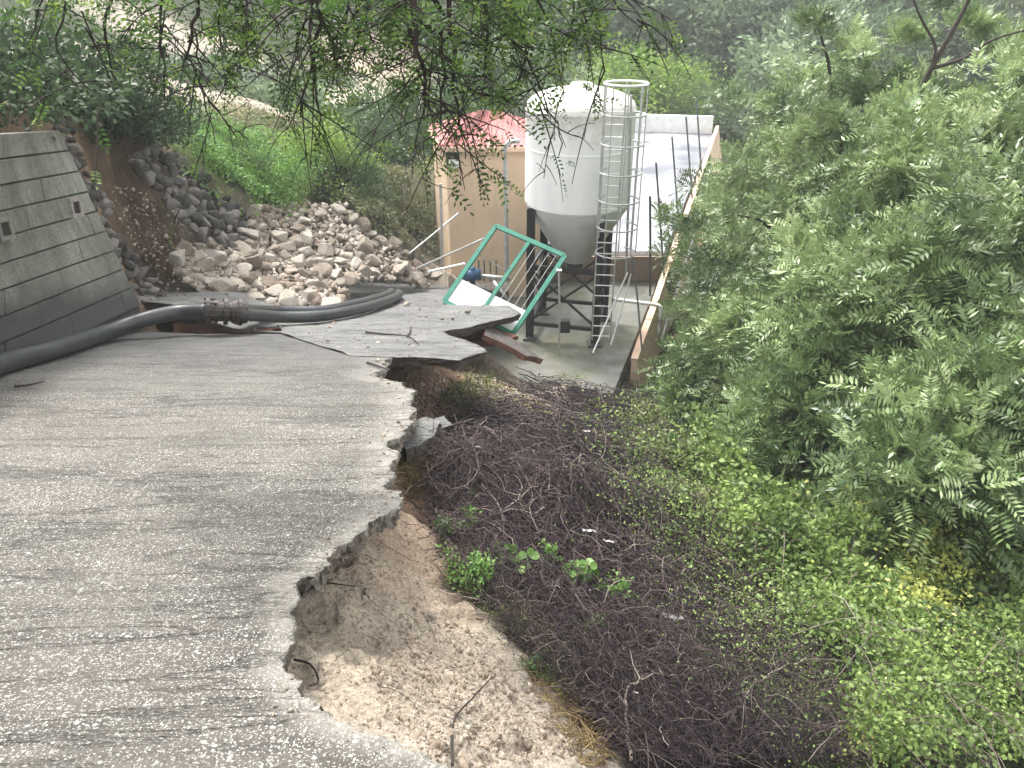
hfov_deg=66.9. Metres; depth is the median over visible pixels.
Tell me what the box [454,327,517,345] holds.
slab fragment
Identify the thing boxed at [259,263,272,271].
boulder
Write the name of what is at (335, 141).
bush
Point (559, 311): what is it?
yard post
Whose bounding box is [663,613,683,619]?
plastic scrap
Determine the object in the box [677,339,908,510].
shrub
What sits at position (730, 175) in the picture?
tree
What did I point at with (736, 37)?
tree
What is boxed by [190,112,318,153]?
hill grass
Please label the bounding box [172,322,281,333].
slab fragment
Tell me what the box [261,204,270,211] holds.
boulder
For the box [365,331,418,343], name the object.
twig
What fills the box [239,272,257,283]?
boulder
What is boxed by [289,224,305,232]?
boulder
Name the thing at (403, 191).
stake
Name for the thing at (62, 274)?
retaining wall
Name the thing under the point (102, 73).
bush
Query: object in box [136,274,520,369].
road
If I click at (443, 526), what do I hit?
plant
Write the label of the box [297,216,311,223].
boulder
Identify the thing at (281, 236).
boulder
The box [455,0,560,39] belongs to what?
tree
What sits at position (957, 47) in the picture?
tree
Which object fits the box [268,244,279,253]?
boulder
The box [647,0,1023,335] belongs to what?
tree
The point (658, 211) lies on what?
fence post
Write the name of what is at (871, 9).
tree
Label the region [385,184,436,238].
bush
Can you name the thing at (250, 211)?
boulder
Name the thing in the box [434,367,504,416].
dry grass
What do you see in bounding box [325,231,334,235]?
boulder
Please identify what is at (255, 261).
boulder
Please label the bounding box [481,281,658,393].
pavement
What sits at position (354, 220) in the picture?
boulder
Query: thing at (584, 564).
plant
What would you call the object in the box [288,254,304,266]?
boulder
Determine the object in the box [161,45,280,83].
tree
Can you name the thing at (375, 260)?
boulder
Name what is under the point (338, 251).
boulder
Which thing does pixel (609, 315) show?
leaning pole
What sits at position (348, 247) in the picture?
boulder
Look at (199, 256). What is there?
boulder
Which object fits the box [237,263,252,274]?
boulder
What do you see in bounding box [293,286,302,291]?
boulder
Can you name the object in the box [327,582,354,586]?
root
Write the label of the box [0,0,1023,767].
ground
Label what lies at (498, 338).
slab fragment
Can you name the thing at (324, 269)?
boulder
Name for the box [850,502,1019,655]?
yellow leaves
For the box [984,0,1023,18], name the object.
tree
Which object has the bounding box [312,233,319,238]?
boulder
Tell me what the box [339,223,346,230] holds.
boulder
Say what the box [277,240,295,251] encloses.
boulder
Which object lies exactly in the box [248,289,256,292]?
boulder
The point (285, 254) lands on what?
boulder
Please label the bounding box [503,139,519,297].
drainpipe
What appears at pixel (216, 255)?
boulder
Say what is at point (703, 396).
shrub
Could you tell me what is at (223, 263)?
boulder
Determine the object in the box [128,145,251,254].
rock pile
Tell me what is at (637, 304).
steel rod
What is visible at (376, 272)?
boulder
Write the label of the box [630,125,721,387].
yard wall
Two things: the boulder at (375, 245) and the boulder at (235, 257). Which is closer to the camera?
the boulder at (235, 257)
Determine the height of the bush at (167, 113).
1.245 m
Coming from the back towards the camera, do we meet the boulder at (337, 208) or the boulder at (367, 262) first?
the boulder at (337, 208)
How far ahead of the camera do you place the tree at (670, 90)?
45.28 m
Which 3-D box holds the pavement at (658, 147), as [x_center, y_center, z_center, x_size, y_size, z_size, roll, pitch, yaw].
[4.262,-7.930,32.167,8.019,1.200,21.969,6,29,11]
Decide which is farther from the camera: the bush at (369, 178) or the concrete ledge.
the concrete ledge
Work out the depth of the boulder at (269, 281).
14.93 m
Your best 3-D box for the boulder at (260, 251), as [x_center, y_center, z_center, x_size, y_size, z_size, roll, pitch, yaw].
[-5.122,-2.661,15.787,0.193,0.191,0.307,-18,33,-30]
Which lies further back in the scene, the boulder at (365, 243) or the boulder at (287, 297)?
the boulder at (365, 243)
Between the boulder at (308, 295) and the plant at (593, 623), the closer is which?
the plant at (593, 623)
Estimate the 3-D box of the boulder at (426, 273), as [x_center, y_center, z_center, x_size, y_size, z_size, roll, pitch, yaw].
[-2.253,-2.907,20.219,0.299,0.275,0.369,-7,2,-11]
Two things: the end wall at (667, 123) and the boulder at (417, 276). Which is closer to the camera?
the boulder at (417, 276)
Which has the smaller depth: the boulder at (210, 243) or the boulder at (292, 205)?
the boulder at (210, 243)
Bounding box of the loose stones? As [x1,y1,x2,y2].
[112,183,196,295]
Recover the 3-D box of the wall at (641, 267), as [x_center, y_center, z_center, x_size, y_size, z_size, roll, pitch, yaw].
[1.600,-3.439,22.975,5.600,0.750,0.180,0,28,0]
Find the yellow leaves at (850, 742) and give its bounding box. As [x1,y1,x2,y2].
[834,674,906,767]
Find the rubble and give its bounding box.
[174,200,430,305]
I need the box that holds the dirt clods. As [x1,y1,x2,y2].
[294,503,591,767]
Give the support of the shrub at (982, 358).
on the ground at (114, 168)
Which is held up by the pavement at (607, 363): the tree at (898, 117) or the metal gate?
the metal gate
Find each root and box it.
[293,658,318,686]
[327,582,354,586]
[450,676,492,766]
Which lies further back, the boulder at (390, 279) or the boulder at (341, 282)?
the boulder at (390, 279)
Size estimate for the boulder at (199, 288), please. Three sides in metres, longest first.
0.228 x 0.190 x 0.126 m
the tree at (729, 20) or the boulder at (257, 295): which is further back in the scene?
the tree at (729, 20)
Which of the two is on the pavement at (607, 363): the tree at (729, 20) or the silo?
the silo
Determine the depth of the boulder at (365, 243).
18.25 m
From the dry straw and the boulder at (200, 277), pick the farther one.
the boulder at (200, 277)
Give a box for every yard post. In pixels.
[439,183,442,267]
[556,269,561,355]
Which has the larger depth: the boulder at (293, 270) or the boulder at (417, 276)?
the boulder at (417, 276)
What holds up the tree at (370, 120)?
on the ground at (114, 168)
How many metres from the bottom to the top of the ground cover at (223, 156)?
3.206 m
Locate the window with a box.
[446,152,459,167]
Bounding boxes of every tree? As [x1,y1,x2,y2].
[0,0,702,247]
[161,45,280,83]
[221,73,340,114]
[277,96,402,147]
[316,51,488,194]
[391,0,544,51]
[417,23,602,112]
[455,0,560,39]
[493,0,663,79]
[543,31,745,126]
[556,0,621,63]
[598,0,725,81]
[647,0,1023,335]
[648,63,866,335]
[651,128,979,440]
[662,0,823,77]
[671,76,770,141]
[684,0,825,58]
[691,0,917,144]
[706,137,854,293]
[737,118,1023,468]
[754,31,1023,311]
[808,0,1014,47]
[827,0,932,96]
[852,44,955,79]
[860,0,1023,99]
[902,0,1023,84]
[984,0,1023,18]
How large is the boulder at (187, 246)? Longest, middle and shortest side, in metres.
0.357 x 0.290 x 0.266 m
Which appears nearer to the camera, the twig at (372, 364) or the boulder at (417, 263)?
the twig at (372, 364)
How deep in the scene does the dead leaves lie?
5.81 m
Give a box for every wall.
[0,130,140,352]
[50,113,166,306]
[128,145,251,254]
[547,255,661,280]
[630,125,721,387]
[635,114,713,133]
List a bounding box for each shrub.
[632,324,693,401]
[653,255,801,441]
[656,335,769,440]
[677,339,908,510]
[697,237,1022,516]
[789,349,1023,629]
[794,259,1023,583]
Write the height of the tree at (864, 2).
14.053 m
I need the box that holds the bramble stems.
[647,391,1023,767]
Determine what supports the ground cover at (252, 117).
on the ground at (114, 168)
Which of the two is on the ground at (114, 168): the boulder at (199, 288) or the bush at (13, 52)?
the bush at (13, 52)
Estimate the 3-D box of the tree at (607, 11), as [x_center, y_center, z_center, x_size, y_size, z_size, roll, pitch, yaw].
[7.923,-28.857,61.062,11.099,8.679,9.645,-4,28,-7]
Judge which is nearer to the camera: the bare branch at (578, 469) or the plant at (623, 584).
the plant at (623, 584)
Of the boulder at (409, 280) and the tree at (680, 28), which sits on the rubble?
the boulder at (409, 280)
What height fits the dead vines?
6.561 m
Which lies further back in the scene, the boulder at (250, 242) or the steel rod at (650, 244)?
the steel rod at (650, 244)
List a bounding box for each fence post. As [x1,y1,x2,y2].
[655,162,664,276]
[671,136,678,214]
[685,116,692,197]
[696,100,701,172]
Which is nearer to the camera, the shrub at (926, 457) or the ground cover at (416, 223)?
the shrub at (926, 457)
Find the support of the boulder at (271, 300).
on the rubble
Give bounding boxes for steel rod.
[632,258,642,349]
[649,196,651,295]
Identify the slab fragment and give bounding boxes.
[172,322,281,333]
[401,417,439,462]
[434,416,451,434]
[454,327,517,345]
[482,328,542,363]
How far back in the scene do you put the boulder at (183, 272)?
13.82 m
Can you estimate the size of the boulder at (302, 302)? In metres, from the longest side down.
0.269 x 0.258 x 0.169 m
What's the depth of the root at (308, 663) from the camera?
3.30 m
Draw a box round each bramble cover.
[601,375,782,608]
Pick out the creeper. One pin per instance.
(674, 287)
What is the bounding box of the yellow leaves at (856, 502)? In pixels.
[789,473,961,566]
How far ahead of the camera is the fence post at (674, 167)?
24.66 m
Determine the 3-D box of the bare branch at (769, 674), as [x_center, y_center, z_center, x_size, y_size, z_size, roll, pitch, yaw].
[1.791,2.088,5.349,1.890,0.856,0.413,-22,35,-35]
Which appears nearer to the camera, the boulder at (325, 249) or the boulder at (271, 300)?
the boulder at (271, 300)
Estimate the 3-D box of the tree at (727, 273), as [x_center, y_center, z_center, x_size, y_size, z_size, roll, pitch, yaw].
[7.699,-1.991,17.697,5.980,7.455,5.641,0,28,0]
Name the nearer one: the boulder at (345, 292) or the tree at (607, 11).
the boulder at (345, 292)
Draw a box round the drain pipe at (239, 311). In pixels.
[0,287,402,374]
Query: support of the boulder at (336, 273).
on the rubble
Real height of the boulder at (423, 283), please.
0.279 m
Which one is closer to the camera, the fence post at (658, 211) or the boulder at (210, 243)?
the boulder at (210, 243)
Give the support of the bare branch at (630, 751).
on the dead vines
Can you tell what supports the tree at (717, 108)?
on the ground at (114, 168)
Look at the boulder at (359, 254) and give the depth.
17.96 m
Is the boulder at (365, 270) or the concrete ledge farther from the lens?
the concrete ledge
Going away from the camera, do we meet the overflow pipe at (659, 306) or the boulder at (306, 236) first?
the boulder at (306, 236)
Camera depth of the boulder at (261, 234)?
16.03 m
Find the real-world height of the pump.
1.978 m
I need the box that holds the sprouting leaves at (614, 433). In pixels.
[523,346,878,767]
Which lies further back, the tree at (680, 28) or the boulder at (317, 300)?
the tree at (680, 28)
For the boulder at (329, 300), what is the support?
on the rubble
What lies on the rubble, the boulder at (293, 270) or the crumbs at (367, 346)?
the boulder at (293, 270)
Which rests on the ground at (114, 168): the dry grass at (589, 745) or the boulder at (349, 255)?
the dry grass at (589, 745)
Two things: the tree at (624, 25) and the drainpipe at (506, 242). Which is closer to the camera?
the drainpipe at (506, 242)
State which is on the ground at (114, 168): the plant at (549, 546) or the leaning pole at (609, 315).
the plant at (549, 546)
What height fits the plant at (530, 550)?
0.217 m
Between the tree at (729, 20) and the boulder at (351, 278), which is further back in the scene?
the tree at (729, 20)
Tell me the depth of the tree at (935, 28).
46.99 m
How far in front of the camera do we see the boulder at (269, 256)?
15.74 m
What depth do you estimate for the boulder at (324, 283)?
16.01 m
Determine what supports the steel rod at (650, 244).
on the ground at (114, 168)
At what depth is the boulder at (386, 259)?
18.75 m
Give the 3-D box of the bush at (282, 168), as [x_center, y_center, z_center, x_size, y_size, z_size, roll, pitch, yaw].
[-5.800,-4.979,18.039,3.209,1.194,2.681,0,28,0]
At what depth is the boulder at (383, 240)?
19.36 m
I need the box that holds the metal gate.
[442,224,566,334]
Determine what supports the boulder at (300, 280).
on the rubble
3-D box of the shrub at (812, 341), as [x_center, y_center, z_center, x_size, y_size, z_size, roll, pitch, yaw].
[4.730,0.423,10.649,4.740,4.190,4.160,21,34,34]
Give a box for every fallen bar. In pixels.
[409,213,458,253]
[416,238,483,268]
[428,262,465,272]
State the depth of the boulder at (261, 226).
16.25 m
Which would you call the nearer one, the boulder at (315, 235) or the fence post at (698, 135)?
the boulder at (315, 235)
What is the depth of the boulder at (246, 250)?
15.36 m
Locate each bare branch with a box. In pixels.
[439,577,600,606]
[520,461,646,497]
[610,650,689,760]
[637,522,821,625]
[722,649,847,740]
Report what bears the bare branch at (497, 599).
on the dead vines
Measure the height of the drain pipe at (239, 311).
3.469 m
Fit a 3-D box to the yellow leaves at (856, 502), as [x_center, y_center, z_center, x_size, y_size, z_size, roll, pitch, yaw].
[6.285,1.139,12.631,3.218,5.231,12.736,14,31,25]
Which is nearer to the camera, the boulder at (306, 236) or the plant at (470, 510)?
the plant at (470, 510)
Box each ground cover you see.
[154,102,320,224]
[184,85,317,154]
[318,153,440,264]
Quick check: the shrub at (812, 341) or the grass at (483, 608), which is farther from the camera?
the shrub at (812, 341)
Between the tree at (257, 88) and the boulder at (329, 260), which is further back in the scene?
the tree at (257, 88)
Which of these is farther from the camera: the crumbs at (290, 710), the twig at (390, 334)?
the twig at (390, 334)
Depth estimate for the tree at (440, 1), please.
52.86 m
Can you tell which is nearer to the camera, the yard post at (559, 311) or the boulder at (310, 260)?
the yard post at (559, 311)
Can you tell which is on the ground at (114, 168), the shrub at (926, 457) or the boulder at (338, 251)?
the shrub at (926, 457)
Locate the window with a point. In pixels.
(450, 154)
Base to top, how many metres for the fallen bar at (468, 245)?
1.059 m
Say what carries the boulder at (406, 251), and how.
on the rubble
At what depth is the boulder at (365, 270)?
17.55 m
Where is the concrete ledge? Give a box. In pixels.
[593,251,664,258]
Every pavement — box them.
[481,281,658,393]
[548,131,712,274]
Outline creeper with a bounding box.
[665,155,713,316]
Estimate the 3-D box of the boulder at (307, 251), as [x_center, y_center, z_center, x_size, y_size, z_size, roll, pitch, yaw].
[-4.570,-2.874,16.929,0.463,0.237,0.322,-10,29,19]
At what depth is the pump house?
20.89 m
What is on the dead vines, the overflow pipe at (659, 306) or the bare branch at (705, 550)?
the bare branch at (705, 550)
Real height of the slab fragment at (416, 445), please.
0.221 m
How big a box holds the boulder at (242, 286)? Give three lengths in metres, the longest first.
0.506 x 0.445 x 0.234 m
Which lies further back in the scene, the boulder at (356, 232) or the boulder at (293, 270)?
the boulder at (356, 232)
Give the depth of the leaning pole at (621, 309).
17.49 m
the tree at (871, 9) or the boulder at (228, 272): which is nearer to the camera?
the boulder at (228, 272)
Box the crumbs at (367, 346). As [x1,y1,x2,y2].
[152,290,483,359]
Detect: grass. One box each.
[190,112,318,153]
[427,557,595,705]
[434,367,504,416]
[511,648,633,767]
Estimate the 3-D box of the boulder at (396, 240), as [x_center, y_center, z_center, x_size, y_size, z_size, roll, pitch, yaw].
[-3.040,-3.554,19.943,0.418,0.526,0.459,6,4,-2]
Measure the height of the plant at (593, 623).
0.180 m
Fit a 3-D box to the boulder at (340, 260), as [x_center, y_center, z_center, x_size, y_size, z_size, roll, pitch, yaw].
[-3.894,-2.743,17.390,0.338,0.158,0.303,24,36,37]
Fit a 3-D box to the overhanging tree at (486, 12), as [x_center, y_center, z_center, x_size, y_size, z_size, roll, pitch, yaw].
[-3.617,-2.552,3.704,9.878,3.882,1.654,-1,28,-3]
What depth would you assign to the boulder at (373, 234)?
19.09 m
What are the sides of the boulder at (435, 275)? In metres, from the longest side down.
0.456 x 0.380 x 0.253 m
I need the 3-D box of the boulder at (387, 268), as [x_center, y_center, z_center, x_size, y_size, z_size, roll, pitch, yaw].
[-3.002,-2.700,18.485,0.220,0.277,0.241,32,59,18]
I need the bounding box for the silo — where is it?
[523,79,649,347]
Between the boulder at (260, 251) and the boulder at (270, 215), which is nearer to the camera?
the boulder at (260, 251)
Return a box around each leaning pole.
[592,272,627,352]
[610,274,631,344]
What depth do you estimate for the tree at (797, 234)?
12.00 m
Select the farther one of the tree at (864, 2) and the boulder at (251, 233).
the tree at (864, 2)
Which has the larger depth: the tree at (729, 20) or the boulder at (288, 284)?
the tree at (729, 20)
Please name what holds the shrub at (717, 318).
on the ground at (114, 168)
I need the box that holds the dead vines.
[397,366,884,767]
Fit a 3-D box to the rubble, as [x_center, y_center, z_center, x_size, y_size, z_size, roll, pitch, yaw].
[-4.187,-2.519,17.060,2.947,2.842,7.175,7,29,13]
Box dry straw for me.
[394,435,463,506]
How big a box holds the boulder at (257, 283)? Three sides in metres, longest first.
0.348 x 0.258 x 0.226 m
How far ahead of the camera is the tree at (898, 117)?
11.47 m
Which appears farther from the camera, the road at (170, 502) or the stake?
the stake
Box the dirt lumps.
[368,610,581,767]
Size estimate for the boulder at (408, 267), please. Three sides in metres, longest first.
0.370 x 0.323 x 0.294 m
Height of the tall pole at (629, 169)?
4.011 m
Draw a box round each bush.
[0,0,151,135]
[0,15,206,141]
[37,80,220,149]
[108,94,212,152]
[192,140,285,185]
[236,137,333,194]
[265,102,388,202]
[297,133,401,210]
[343,163,430,224]
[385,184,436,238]
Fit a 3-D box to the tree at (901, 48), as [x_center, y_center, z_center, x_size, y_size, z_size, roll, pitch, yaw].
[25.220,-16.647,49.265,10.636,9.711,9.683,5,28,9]
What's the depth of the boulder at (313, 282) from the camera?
15.75 m
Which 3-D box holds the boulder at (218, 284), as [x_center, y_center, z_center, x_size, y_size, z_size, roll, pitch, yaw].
[-5.390,-1.754,14.238,0.681,0.449,0.418,4,28,8]
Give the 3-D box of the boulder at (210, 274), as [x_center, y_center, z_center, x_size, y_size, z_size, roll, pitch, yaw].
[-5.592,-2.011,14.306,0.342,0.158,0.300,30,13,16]
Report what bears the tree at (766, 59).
on the ground at (114, 168)
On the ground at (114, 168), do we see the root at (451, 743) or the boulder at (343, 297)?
the root at (451, 743)
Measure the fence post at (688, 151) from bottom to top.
3.024 m
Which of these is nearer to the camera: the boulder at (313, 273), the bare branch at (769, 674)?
the bare branch at (769, 674)
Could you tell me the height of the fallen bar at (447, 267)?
0.532 m
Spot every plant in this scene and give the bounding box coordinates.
[427,515,464,542]
[435,542,500,597]
[457,504,481,527]
[470,485,493,500]
[490,542,539,574]
[517,652,553,681]
[538,538,563,565]
[561,558,599,591]
[572,614,605,636]
[594,569,639,602]
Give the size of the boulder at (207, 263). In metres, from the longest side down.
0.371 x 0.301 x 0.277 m
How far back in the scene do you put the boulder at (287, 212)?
17.41 m
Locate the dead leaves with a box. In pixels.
[401,370,876,767]
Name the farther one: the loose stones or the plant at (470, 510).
the loose stones
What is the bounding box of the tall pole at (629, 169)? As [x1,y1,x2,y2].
[625,95,631,272]
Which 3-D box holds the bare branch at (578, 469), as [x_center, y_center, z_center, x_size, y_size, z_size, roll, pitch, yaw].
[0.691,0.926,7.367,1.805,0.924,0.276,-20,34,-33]
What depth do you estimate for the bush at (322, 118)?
28.15 m
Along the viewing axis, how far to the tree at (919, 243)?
9.45 m
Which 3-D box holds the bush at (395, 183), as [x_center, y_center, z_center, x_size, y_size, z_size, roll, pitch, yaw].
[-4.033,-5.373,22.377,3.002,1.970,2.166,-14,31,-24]
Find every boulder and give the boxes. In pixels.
[169,249,184,266]
[172,267,190,276]
[175,240,194,256]
[190,251,208,261]
[191,266,199,272]
[195,273,204,284]
[195,286,204,291]
[196,257,214,269]
[203,248,227,261]
[203,271,215,277]
[203,276,215,283]
[206,238,217,247]
[206,276,238,291]
[218,261,228,266]
[223,268,232,275]
[228,278,246,290]
[229,253,239,262]
[232,240,255,257]
[237,227,258,238]
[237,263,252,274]
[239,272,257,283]
[242,255,262,270]
[243,239,254,247]
[245,204,263,218]
[246,219,255,228]
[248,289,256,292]
[250,279,262,288]
[250,292,264,300]
[255,222,266,230]
[256,230,264,241]
[257,248,264,255]
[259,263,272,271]
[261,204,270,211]
[261,275,276,287]
[263,253,275,261]
[265,213,273,219]
[265,284,283,296]
[265,297,277,303]
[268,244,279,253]
[271,230,287,242]
[271,262,280,269]
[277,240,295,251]
[278,250,289,260]
[278,289,298,305]
[282,210,291,215]
[284,218,292,224]
[284,267,297,273]
[284,281,292,288]
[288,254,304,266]
[289,201,297,208]
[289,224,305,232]
[289,234,302,247]
[290,212,299,218]
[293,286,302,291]
[294,268,310,276]
[294,278,303,281]
[296,246,313,257]
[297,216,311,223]
[298,289,318,302]
[298,298,307,305]
[299,230,312,245]
[302,199,311,207]
[304,254,318,268]
[307,278,321,287]
[309,270,318,277]
[309,296,321,305]
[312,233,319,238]
[313,262,331,278]
[314,209,327,217]
[316,297,341,305]
[317,243,333,256]
[317,257,325,263]
[322,279,328,288]
[324,258,334,264]
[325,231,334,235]
[328,238,336,245]
[330,268,341,279]
[331,204,348,213]
[334,257,346,263]
[335,248,340,254]
[335,277,345,287]
[335,294,346,301]
[337,288,349,298]
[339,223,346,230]
[343,272,357,285]
[344,243,352,251]
[344,252,353,259]
[347,213,358,225]
[350,230,359,234]
[350,256,361,269]
[353,251,363,258]
[355,234,364,240]
[355,265,371,276]
[357,236,373,254]
[359,217,370,233]
[363,254,382,266]
[364,260,370,265]
[366,230,376,237]
[370,267,380,278]
[372,241,378,248]
[376,235,387,244]
[383,257,391,264]
[383,264,390,273]
[384,274,395,284]
[388,236,401,255]
[391,264,406,276]
[399,249,410,256]
[400,277,414,283]
[402,261,411,273]
[409,271,423,281]
[412,259,424,271]
[415,278,428,289]
[422,267,431,277]
[429,271,443,280]
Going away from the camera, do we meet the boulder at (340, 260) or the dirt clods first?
the dirt clods
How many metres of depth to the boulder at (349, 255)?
17.68 m
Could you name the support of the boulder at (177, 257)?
on the rubble
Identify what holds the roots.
on the ground at (114, 168)
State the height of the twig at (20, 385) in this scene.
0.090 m
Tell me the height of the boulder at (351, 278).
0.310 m
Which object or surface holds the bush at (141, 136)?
on the ground at (114, 168)
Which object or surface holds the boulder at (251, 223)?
on the rubble
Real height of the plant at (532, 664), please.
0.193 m
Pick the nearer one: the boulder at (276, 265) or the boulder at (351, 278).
the boulder at (276, 265)
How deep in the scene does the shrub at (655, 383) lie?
15.78 m
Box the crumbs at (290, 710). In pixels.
[244,358,419,765]
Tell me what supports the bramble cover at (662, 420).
on the ground at (114, 168)
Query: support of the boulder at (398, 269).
on the rubble
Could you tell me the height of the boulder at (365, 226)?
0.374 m
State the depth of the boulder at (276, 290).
14.72 m
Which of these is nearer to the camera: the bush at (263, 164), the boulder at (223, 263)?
the boulder at (223, 263)
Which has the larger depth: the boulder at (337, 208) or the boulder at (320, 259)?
the boulder at (337, 208)
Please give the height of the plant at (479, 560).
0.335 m
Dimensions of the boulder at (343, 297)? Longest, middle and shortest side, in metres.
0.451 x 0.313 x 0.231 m
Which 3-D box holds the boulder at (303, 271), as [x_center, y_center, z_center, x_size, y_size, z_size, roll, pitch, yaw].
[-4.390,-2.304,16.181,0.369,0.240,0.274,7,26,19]
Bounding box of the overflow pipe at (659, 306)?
[611,297,662,334]
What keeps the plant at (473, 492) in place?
on the ground at (114, 168)
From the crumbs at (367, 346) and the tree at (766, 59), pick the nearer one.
the crumbs at (367, 346)
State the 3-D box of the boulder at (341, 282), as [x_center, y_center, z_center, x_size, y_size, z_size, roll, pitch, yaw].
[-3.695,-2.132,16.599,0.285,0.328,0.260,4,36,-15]
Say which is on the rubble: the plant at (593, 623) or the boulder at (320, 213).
the boulder at (320, 213)
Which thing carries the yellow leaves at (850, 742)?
on the ground at (114, 168)
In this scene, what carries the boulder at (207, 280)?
on the rubble
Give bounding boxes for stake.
[402,185,406,234]
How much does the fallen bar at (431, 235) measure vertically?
0.838 m
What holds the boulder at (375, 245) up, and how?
on the rubble
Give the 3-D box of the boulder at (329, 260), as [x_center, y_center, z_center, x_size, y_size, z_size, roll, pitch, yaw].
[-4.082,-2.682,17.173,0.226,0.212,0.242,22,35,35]
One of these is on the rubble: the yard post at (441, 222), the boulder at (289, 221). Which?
the boulder at (289, 221)
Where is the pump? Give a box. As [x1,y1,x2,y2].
[461,266,510,345]
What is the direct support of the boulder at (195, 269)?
on the rubble
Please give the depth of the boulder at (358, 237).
18.46 m
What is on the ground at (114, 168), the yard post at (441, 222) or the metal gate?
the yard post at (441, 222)
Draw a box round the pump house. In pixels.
[427,110,539,296]
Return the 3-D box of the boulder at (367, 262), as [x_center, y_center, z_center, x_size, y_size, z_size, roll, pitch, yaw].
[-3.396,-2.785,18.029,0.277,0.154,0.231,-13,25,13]
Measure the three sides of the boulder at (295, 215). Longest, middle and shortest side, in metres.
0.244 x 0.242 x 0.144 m
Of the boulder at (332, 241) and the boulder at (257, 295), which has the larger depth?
the boulder at (332, 241)
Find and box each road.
[0,331,447,767]
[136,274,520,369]
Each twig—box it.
[14,381,44,387]
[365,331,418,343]
[366,361,388,370]
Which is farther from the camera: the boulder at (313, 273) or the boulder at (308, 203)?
the boulder at (308, 203)
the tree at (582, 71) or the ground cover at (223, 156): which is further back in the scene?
the tree at (582, 71)
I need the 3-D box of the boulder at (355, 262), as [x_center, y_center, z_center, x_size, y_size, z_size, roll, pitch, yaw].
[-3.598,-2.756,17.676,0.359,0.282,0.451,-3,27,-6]
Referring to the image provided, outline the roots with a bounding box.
[298,533,510,740]
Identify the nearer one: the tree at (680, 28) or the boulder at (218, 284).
the boulder at (218, 284)
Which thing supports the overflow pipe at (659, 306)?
attached to the yard wall at (649, 329)
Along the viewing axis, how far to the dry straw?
6.64 m
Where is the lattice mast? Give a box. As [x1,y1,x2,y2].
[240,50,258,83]
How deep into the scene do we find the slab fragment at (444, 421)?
7.51 m
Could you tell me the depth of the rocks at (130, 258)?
11.96 m

